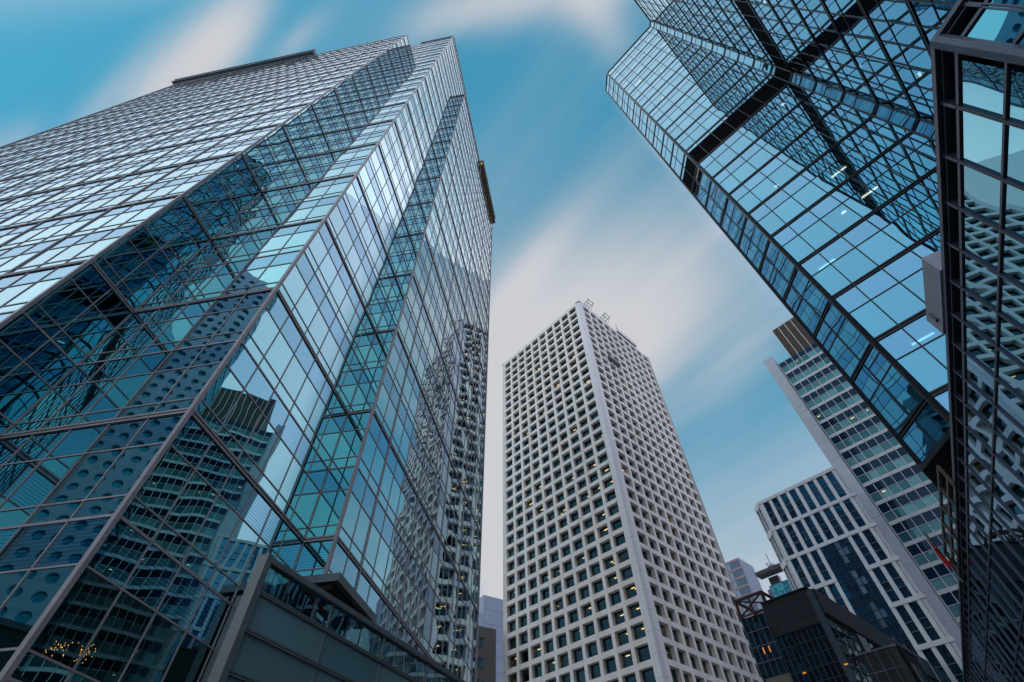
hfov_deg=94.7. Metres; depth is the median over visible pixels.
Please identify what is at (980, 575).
window
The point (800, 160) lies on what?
window
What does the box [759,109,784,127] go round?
window
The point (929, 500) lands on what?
window
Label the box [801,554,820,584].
window
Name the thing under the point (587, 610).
window
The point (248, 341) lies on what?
transom window
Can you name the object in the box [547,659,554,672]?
window
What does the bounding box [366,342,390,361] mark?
window
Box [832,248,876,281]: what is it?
window
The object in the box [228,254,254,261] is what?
transom window
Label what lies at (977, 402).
window
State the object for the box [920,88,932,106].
window
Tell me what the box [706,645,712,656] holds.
window
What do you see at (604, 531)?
window
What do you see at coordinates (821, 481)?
window
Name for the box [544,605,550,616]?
window
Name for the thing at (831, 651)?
window
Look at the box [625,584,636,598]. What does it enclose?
window
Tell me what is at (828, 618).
side window
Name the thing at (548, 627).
window
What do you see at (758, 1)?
window
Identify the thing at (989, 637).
window
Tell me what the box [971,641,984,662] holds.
window
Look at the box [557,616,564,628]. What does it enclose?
window
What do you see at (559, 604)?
window
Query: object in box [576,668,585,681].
window
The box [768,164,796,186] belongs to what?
window
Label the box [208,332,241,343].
transom window
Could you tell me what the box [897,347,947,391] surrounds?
window
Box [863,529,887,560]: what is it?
window
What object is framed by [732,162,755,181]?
window
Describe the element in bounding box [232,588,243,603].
transom window
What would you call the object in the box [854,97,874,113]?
window
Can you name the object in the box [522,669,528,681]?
window
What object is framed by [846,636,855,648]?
side window
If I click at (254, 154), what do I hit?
window
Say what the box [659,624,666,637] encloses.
window
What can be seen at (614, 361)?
window cleaning gondola
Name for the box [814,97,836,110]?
window
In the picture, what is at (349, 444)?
window
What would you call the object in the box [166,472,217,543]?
window
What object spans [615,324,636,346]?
roof rig
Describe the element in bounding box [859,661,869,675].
side window
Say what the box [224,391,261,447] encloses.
window
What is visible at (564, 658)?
window
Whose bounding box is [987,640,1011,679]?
window
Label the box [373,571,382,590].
transom window
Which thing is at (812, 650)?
window
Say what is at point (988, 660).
window
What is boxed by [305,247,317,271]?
transom window
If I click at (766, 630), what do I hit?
window
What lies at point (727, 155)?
window
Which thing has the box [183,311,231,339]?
window
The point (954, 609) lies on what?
window
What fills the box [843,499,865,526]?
window
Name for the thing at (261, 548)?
window
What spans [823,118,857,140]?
window
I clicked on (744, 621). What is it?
window
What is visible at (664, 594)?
window
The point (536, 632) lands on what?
window
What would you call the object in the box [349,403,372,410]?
transom window
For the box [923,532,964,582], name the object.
flag
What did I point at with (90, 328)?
window
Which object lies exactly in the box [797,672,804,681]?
window
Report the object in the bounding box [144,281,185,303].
window
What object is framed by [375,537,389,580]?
window
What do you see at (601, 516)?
window
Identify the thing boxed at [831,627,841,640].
side window
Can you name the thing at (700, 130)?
window
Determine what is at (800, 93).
window
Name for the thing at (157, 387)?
window
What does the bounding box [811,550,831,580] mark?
window
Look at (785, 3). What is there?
window
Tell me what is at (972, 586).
window
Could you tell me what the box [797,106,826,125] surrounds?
window
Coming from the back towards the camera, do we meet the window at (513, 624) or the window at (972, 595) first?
the window at (513, 624)
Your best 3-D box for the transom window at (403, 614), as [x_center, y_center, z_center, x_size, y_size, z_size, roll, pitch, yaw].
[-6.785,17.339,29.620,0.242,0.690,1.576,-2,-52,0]
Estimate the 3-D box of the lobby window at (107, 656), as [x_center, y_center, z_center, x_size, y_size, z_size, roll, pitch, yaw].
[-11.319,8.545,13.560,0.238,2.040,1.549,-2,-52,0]
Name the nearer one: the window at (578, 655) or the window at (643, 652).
the window at (643, 652)
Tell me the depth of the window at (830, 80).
38.42 m
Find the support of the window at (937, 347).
in the dark glass tower at (791, 143)
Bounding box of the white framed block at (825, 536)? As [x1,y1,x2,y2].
[754,466,962,681]
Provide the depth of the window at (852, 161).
34.02 m
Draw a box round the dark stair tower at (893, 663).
[857,644,930,681]
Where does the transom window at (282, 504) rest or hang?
in the glass office tower at (244, 317)
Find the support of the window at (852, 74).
in the dark glass tower at (791, 143)
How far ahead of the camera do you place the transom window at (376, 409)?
30.47 m
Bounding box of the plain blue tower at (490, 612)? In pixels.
[479,595,502,681]
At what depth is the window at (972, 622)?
26.38 m
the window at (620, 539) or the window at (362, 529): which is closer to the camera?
the window at (362, 529)
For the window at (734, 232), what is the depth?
41.93 m
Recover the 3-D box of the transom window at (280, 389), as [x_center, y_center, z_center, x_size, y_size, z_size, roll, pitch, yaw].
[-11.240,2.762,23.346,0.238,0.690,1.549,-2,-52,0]
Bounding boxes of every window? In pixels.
[0,36,491,681]
[0,39,491,681]
[0,252,37,270]
[0,283,32,305]
[0,303,25,312]
[0,363,49,422]
[0,455,81,509]
[0,461,39,503]
[0,507,36,526]
[0,566,75,648]
[3,278,60,305]
[5,420,46,433]
[10,265,38,272]
[11,652,70,681]
[17,384,82,422]
[18,247,66,267]
[25,304,60,337]
[26,501,82,523]
[30,568,120,667]
[37,279,91,327]
[38,260,67,267]
[41,415,82,428]
[42,449,122,504]
[46,241,95,262]
[52,331,85,363]
[52,379,116,417]
[63,306,113,353]
[67,255,93,262]
[68,229,94,236]
[73,496,124,517]
[74,237,118,257]
[75,591,154,681]
[79,409,120,422]
[80,352,114,363]
[87,444,161,498]
[88,374,150,412]
[89,326,140,354]
[94,224,120,231]
[95,256,120,284]
[103,238,143,278]
[111,347,146,358]
[116,282,139,308]
[116,404,158,417]
[120,220,142,226]
[120,321,170,349]
[120,613,184,681]
[122,498,161,538]
[123,263,161,303]
[126,368,186,406]
[136,446,193,519]
[138,301,165,308]
[143,342,178,353]
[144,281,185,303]
[145,221,165,246]
[151,316,200,344]
[152,206,183,241]
[154,524,189,562]
[155,399,193,411]
[161,244,181,269]
[163,363,219,401]
[163,633,210,681]
[165,297,192,304]
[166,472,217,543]
[168,229,198,263]
[171,277,211,298]
[175,336,211,348]
[179,263,203,270]
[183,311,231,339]
[183,548,215,583]
[185,247,219,264]
[186,193,201,215]
[190,182,216,212]
[193,292,221,299]
[193,496,238,564]
[195,401,221,433]
[198,272,238,294]
[199,650,213,681]
[200,215,214,236]
[203,366,243,422]
[204,202,228,233]
[204,258,229,265]
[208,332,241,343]
[209,243,243,260]
[209,569,237,601]
[215,306,259,334]
[217,171,230,192]
[218,427,241,458]
[218,518,258,583]
[221,162,242,188]
[222,287,249,294]
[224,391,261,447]
[226,268,264,289]
[228,191,241,211]
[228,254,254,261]
[232,181,252,208]
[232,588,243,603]
[233,238,267,256]
[239,451,260,480]
[240,538,276,588]
[243,334,262,364]
[244,152,254,170]
[245,415,277,469]
[246,145,264,169]
[249,308,279,354]
[250,283,276,290]
[253,171,263,190]
[253,249,279,257]
[254,263,290,284]
[258,234,291,251]
[258,474,277,500]
[260,358,278,387]
[263,438,292,490]
[265,332,293,378]
[275,494,292,518]
[276,382,293,409]
[279,245,303,252]
[279,285,293,309]
[280,458,306,508]
[281,355,306,400]
[283,230,314,247]
[283,265,306,304]
[291,405,306,430]
[291,512,306,536]
[293,308,306,332]
[295,377,318,420]
[295,477,319,525]
[296,288,317,326]
[297,569,323,575]
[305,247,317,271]
[305,425,319,449]
[306,331,318,353]
[306,525,336,537]
[309,232,327,265]
[309,310,328,348]
[309,398,330,440]
[310,490,346,526]
[316,269,328,292]
[318,352,329,373]
[318,444,330,467]
[319,253,337,287]
[320,331,338,368]
[321,416,340,456]
[327,217,336,238]
[327,290,338,313]
[329,206,344,234]
[329,372,339,392]
[330,274,346,306]
[330,457,356,467]
[331,350,348,386]
[333,429,364,457]
[336,238,345,258]
[337,311,347,331]
[339,390,349,409]
[339,527,351,549]
[340,294,354,326]
[342,368,357,403]
[342,492,360,537]
[347,329,356,349]
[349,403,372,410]
[350,542,362,563]
[352,381,379,404]
[353,507,370,552]
[359,459,368,480]
[362,432,376,470]
[363,558,372,577]
[364,360,385,367]
[365,523,380,567]
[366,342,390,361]
[368,474,378,495]
[371,447,384,485]
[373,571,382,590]
[375,405,383,422]
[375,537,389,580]
[377,325,395,330]
[377,384,388,416]
[378,310,400,326]
[378,491,387,510]
[381,463,392,500]
[382,585,391,602]
[384,550,397,592]
[387,504,395,523]
[389,478,400,513]
[392,597,399,612]
[393,563,405,603]
[395,518,402,536]
[401,609,407,623]
[402,576,412,614]
[408,618,415,633]
[409,586,419,624]
[477,657,483,667]
[478,637,483,646]
[510,621,515,632]
[510,637,515,649]
[510,655,516,667]
[510,673,516,681]
[521,615,526,627]
[521,632,527,644]
[522,650,528,662]
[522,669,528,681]
[531,594,537,604]
[532,610,538,621]
[533,627,539,639]
[534,645,540,658]
[535,664,541,677]
[542,573,547,583]
[543,588,549,599]
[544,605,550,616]
[545,621,551,634]
[546,639,553,652]
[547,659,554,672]
[553,566,559,577]
[554,582,561,593]
[556,598,562,611]
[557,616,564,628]
[559,634,566,647]
[560,653,568,667]
[562,674,570,681]
[563,546,570,556]
[565,560,572,572]
[566,576,573,588]
[568,593,575,605]
[570,610,578,623]
[572,628,580,642]
[574,648,582,662]
[575,539,582,550]
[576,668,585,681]
[577,554,584,565]
[579,570,586,581]
[581,586,589,599]
[583,604,591,617]
[585,518,592,528]
[585,622,594,636]
[587,533,595,543]
[588,642,597,657]
[589,547,597,559]
[590,663,600,678]
[591,564,600,575]
[594,580,603,593]
[595,498,602,508]
[596,598,606,611]
[597,511,605,522]
[599,526,608,536]
[599,616,609,630]
[602,541,611,552]
[602,636,612,651]
[605,557,614,569]
[605,657,616,673]
[606,0,956,366]
[607,490,615,501]
[608,573,617,586]
[609,504,618,515]
[611,591,621,605]
[612,518,621,530]
[614,610,624,624]
[615,534,625,545]
[617,630,628,645]
[618,550,628,562]
[621,651,632,667]
[622,566,632,579]
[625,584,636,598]
[625,674,636,681]
[629,603,640,618]
[633,623,645,639]
[637,645,650,662]
[642,668,655,681]
[646,567,651,577]
[650,585,656,596]
[655,604,661,616]
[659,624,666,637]
[662,591,667,601]
[664,645,672,659]
[667,610,673,621]
[670,668,677,681]
[672,630,678,642]
[677,651,684,664]
[678,615,684,626]
[683,673,688,681]
[684,635,690,647]
[689,125,706,140]
[689,620,695,631]
[690,656,696,669]
[695,640,701,651]
[697,186,706,205]
[700,173,709,191]
[701,114,718,129]
[701,660,707,673]
[705,160,722,175]
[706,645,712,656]
[711,202,722,223]
[712,83,730,96]
[712,665,718,677]
[714,102,731,117]
[715,188,725,208]
[716,148,736,166]
[717,649,722,660]
[720,175,739,192]
[723,669,729,681]
[725,71,742,85]
[726,91,745,105]
[728,221,740,243]
[730,135,751,153]
[731,206,744,228]
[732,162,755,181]
[737,192,760,211]
[739,78,759,93]
[742,618,750,632]
[744,122,767,140]
[747,149,772,168]
[747,242,761,268]
[747,617,755,630]
[747,633,756,647]
[751,178,778,200]
[751,226,766,252]
[752,614,761,629]
[752,631,761,645]
[752,648,761,663]
[755,0,767,3]
[757,613,766,627]
[758,4,776,19]
[758,212,784,234]
[758,629,767,643]
[758,646,767,661]
[758,663,767,679]
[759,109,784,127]
[763,134,789,154]
[763,627,772,642]
[764,502,779,526]
[764,644,773,659]
[764,661,773,677]
[768,20,786,35]
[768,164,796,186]
[769,268,787,297]
[769,642,779,657]
[769,660,779,675]
[772,498,788,522]
[773,197,804,222]
[775,95,800,113]
[775,251,794,280]
[775,658,785,674]
[776,637,783,648]
[777,0,793,7]
[777,35,795,50]
[777,529,794,555]
[780,120,807,140]
[781,494,797,518]
[781,635,788,647]
[781,649,788,660]
[781,657,788,672]
[782,8,803,25]
[782,347,912,501]
[783,236,814,261]
[786,50,804,65]
[786,149,816,171]
[786,525,803,551]
[786,633,794,645]
[786,647,794,659]
[786,661,794,673]
[790,489,806,513]
[791,24,813,41]
[791,87,809,98]
[791,558,810,587]
[791,632,799,643]
[791,646,799,657]
[791,660,799,671]
[791,674,798,681]
[792,182,825,207]
[794,63,812,78]
[795,521,813,547]
[796,299,819,333]
[796,630,804,641]
[796,644,804,656]
[796,658,804,670]
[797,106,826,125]
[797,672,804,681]
[798,485,816,509]
[800,77,814,89]
[800,220,837,248]
[801,41,823,58]
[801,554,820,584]
[801,628,809,640]
[801,643,809,654]
[802,656,810,669]
[802,671,810,681]
[803,0,824,11]
[803,282,826,315]
[804,134,835,156]
[804,516,823,543]
[806,627,814,638]
[806,641,814,653]
[807,481,826,505]
[807,655,815,667]
[807,670,816,681]
[810,12,835,31]
[810,56,832,74]
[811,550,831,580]
[811,625,820,637]
[811,639,820,651]
[812,166,847,191]
[812,653,820,665]
[812,668,821,680]
[813,265,850,294]
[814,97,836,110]
[814,512,833,539]
[816,623,825,635]
[817,477,835,501]
[817,638,825,649]
[817,652,826,664]
[818,587,828,597]
[818,666,827,679]
[820,30,845,49]
[820,72,841,89]
[821,204,861,232]
[822,636,831,648]
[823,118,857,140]
[823,508,844,535]
[823,650,832,662]
[823,665,832,677]
[824,86,841,100]
[825,615,834,627]
[826,472,846,497]
[828,584,848,610]
[828,648,837,661]
[829,337,858,376]
[829,663,838,676]
[831,48,855,67]
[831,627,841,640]
[832,150,870,175]
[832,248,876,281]
[832,619,842,632]
[833,504,854,531]
[835,662,844,674]
[836,0,864,17]
[838,318,868,358]
[838,631,848,644]
[838,640,848,653]
[839,623,849,636]
[840,65,864,84]
[841,675,848,681]
[843,109,868,123]
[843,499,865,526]
[844,187,885,216]
[844,653,855,667]
[845,17,874,38]
[845,644,855,657]
[846,627,856,640]
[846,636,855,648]
[849,81,873,100]
[850,301,896,336]
[851,667,862,681]
[852,534,875,564]
[852,648,861,660]
[852,658,862,671]
[853,640,862,651]
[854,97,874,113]
[854,133,894,158]
[856,37,885,59]
[857,231,904,264]
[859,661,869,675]
[859,671,867,681]
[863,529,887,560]
[866,57,895,78]
[867,169,912,198]
[870,385,908,432]
[872,283,925,323]
[873,567,899,601]
[876,76,905,97]
[876,123,907,140]
[877,0,914,24]
[881,366,921,413]
[883,213,934,246]
[883,511,896,521]
[884,563,912,597]
[885,93,914,115]
[888,23,925,48]
[888,484,901,494]
[889,110,915,129]
[892,151,935,179]
[893,507,906,517]
[896,605,926,644]
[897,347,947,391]
[898,480,911,489]
[898,531,911,542]
[900,46,930,70]
[901,270,924,300]
[902,503,916,513]
[907,475,921,485]
[908,527,922,538]
[909,194,939,227]
[909,601,940,640]
[910,68,931,89]
[912,499,926,509]
[913,553,928,565]
[917,140,935,157]
[917,472,928,481]
[918,524,932,534]
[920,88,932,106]
[922,495,937,505]
[922,648,951,681]
[924,550,938,561]
[928,519,941,531]
[930,578,946,590]
[932,492,946,501]
[936,644,962,681]
[938,546,950,556]
[939,516,953,525]
[941,574,957,586]
[947,542,955,552]
[948,604,959,617]
[960,60,1003,116]
[961,111,1001,175]
[962,165,999,225]
[963,212,998,269]
[964,255,996,308]
[964,291,995,342]
[965,6,1023,42]
[965,325,994,373]
[965,355,993,400]
[966,382,992,425]
[966,406,991,449]
[967,429,990,469]
[967,450,990,488]
[967,468,989,506]
[968,487,988,522]
[968,503,988,537]
[968,517,987,550]
[969,532,987,564]
[969,545,987,575]
[969,557,986,587]
[969,568,986,598]
[969,579,985,607]
[970,590,985,616]
[970,599,985,626]
[970,608,985,633]
[970,617,984,641]
[970,625,984,649]
[970,632,984,656]
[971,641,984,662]
[971,647,983,669]
[971,654,983,675]
[971,660,983,681]
[971,666,981,681]
[985,0,1023,681]
[986,648,1010,681]
[986,655,1004,681]
[986,662,999,681]
[986,669,994,681]
[987,624,1013,664]
[987,632,1012,672]
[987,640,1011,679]
[988,594,1018,638]
[988,604,1016,646]
[988,614,1015,655]
[989,571,1021,617]
[989,582,1019,628]
[990,544,1023,594]
[990,558,1022,606]
[991,513,1023,562]
[991,529,1023,578]
[992,496,1023,544]
[993,456,1023,503]
[993,477,1023,524]
[994,434,1023,480]
[995,409,1023,455]
[996,381,1023,428]
[997,350,1023,398]
[998,317,1023,364]
[1000,278,1023,327]
[1015,661,1023,677]
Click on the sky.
(584, 206)
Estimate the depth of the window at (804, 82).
42.29 m
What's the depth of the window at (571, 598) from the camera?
104.09 m
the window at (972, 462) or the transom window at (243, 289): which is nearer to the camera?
the window at (972, 462)
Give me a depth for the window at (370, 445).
28.16 m
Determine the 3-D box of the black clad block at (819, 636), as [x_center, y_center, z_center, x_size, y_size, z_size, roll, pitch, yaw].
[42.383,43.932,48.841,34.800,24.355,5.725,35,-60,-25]
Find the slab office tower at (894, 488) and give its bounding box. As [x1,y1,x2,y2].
[763,317,961,652]
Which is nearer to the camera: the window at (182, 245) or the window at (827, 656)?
the window at (182, 245)
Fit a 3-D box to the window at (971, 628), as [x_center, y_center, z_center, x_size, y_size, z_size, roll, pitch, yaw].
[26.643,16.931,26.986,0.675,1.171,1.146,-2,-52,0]
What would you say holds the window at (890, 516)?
in the slab office tower at (894, 488)
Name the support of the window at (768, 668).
in the dark glass wing
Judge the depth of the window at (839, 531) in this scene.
81.40 m
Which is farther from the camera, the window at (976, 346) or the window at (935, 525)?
the window at (935, 525)
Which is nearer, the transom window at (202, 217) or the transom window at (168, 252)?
the transom window at (168, 252)
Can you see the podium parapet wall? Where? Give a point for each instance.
(288, 624)
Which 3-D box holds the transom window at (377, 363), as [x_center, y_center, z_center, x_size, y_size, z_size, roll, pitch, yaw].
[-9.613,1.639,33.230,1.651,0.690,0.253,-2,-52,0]
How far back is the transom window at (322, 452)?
26.26 m
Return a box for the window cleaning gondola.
[596,310,620,366]
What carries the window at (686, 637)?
in the concrete grid tower at (615, 568)
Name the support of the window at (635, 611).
in the concrete grid tower at (615, 568)
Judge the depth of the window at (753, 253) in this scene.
38.58 m
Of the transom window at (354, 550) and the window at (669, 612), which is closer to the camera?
the transom window at (354, 550)
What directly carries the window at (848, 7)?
in the dark glass tower at (791, 143)
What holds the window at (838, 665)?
in the black clad block at (819, 636)
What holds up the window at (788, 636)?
in the black clad block at (819, 636)
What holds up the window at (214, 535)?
in the glass office tower at (244, 317)
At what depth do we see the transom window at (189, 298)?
24.86 m
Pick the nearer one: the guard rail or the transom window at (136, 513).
the transom window at (136, 513)
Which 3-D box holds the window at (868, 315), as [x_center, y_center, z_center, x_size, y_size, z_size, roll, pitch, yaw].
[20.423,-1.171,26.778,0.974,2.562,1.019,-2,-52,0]
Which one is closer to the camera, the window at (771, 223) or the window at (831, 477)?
the window at (771, 223)
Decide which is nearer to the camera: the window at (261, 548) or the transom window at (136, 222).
the window at (261, 548)
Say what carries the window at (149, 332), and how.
in the glass office tower at (244, 317)
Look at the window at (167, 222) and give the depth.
27.94 m
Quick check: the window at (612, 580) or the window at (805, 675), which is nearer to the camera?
the window at (805, 675)
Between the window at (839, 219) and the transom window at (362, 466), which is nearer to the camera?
the transom window at (362, 466)
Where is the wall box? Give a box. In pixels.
[922,250,944,333]
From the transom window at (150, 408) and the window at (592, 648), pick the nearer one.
the transom window at (150, 408)
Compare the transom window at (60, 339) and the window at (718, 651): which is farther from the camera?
the window at (718, 651)
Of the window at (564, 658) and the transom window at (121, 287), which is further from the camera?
the window at (564, 658)
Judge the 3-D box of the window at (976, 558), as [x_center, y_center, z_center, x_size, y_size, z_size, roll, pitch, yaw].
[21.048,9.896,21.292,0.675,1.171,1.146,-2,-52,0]
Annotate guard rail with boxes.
[936,465,959,570]
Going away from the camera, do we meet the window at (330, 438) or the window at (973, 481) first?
the window at (973, 481)
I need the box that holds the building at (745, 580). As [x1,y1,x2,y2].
[726,558,766,617]
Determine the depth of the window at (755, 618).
54.08 m
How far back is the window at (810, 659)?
46.39 m
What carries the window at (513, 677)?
in the concrete grid tower at (615, 568)
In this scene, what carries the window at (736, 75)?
in the dark glass tower at (791, 143)
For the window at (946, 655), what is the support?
in the white framed block at (825, 536)
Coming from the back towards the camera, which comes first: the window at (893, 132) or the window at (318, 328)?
the window at (893, 132)
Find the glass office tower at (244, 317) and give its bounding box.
[0,35,495,681]
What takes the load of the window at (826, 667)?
in the black clad block at (819, 636)
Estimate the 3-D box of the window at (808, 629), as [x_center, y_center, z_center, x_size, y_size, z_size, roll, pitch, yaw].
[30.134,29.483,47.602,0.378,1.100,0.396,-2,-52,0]
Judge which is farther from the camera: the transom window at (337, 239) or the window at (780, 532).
the window at (780, 532)
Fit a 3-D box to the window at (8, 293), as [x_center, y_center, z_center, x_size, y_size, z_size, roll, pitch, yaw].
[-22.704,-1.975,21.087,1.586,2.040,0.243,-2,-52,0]
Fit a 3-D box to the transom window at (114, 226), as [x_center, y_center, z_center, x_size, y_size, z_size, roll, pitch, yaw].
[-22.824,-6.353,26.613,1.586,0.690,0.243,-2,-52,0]
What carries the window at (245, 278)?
in the glass office tower at (244, 317)
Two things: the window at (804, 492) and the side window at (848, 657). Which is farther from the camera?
the window at (804, 492)
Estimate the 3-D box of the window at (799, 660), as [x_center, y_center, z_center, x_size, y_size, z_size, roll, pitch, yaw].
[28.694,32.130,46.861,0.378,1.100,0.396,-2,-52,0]
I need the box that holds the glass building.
[929,0,1023,681]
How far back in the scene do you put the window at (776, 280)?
35.23 m
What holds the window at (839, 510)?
in the white framed block at (825, 536)
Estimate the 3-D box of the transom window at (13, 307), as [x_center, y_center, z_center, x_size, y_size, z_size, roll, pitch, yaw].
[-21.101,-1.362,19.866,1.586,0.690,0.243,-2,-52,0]
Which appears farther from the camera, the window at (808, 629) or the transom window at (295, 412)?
the window at (808, 629)
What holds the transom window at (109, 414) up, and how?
in the glass office tower at (244, 317)
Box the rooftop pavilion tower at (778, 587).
[755,553,792,596]
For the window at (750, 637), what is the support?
in the dark glass wing
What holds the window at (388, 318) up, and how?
in the glass office tower at (244, 317)
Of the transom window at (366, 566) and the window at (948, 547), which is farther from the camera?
the window at (948, 547)
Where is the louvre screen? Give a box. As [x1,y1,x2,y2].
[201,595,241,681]
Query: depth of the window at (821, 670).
45.27 m
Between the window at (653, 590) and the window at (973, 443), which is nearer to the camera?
the window at (973, 443)
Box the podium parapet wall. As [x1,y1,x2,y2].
[207,553,465,681]
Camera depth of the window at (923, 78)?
27.31 m
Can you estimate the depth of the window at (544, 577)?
113.23 m
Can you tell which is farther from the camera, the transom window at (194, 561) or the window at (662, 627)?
the window at (662, 627)
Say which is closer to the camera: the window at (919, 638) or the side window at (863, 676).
the side window at (863, 676)
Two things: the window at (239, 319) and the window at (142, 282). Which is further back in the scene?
the window at (142, 282)
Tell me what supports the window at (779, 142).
in the dark glass tower at (791, 143)
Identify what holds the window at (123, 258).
in the glass office tower at (244, 317)
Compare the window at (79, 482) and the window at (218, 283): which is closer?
the window at (79, 482)
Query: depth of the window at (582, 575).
105.21 m
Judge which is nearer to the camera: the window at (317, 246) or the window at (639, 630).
the window at (317, 246)
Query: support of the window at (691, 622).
in the concrete grid tower at (615, 568)
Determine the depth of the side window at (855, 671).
44.52 m
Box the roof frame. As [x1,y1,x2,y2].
[734,590,773,620]
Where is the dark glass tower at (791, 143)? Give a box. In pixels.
[605,0,956,499]
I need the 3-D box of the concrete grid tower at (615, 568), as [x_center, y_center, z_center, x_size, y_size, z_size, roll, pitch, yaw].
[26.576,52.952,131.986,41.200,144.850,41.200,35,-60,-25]
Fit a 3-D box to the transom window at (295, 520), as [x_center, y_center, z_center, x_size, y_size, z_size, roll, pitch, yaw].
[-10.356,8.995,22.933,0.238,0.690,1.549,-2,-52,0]
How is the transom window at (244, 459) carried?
in the glass office tower at (244, 317)
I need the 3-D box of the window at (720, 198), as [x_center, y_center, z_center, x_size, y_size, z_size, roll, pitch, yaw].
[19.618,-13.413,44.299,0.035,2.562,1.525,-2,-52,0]
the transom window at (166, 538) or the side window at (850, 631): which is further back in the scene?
the side window at (850, 631)
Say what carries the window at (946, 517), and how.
in the slab office tower at (894, 488)
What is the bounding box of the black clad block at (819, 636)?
[760,586,939,681]
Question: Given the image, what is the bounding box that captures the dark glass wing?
[741,612,792,681]
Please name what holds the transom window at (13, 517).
in the glass office tower at (244, 317)
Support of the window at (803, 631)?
in the black clad block at (819, 636)
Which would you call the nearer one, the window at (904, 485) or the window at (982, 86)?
the window at (982, 86)
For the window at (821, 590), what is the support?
in the white framed block at (825, 536)
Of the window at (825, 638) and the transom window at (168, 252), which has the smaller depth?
the transom window at (168, 252)
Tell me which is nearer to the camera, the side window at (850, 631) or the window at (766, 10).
the window at (766, 10)
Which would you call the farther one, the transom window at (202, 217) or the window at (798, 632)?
the window at (798, 632)
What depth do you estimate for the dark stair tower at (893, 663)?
33.21 m
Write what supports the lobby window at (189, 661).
in the glass office tower at (244, 317)
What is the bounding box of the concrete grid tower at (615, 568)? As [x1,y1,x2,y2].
[503,300,762,681]
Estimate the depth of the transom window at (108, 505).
14.44 m
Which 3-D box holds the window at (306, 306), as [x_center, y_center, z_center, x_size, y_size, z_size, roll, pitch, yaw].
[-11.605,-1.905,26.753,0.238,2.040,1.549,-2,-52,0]
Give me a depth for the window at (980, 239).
11.34 m
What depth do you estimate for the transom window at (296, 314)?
25.76 m
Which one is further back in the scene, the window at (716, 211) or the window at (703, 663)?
the window at (703, 663)
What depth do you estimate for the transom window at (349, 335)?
31.92 m
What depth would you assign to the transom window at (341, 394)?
29.60 m
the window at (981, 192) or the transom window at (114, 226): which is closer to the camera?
the window at (981, 192)
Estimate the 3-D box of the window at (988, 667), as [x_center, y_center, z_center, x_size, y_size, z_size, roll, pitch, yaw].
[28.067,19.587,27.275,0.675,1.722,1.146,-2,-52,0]
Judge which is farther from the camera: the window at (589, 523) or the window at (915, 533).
the window at (589, 523)
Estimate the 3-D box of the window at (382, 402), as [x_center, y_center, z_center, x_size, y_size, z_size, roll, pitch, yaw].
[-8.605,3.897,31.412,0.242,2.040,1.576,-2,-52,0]
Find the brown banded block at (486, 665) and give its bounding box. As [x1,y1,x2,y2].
[477,626,495,681]
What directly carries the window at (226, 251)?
in the glass office tower at (244, 317)
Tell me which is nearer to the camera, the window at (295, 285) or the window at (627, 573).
the window at (295, 285)
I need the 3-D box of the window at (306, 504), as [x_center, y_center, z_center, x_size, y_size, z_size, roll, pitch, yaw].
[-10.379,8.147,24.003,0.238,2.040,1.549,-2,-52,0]
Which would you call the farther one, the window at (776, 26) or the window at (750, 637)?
the window at (750, 637)
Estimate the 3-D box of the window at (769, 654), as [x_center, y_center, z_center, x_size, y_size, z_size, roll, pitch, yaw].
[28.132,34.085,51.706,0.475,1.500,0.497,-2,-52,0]
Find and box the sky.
[0,0,831,599]

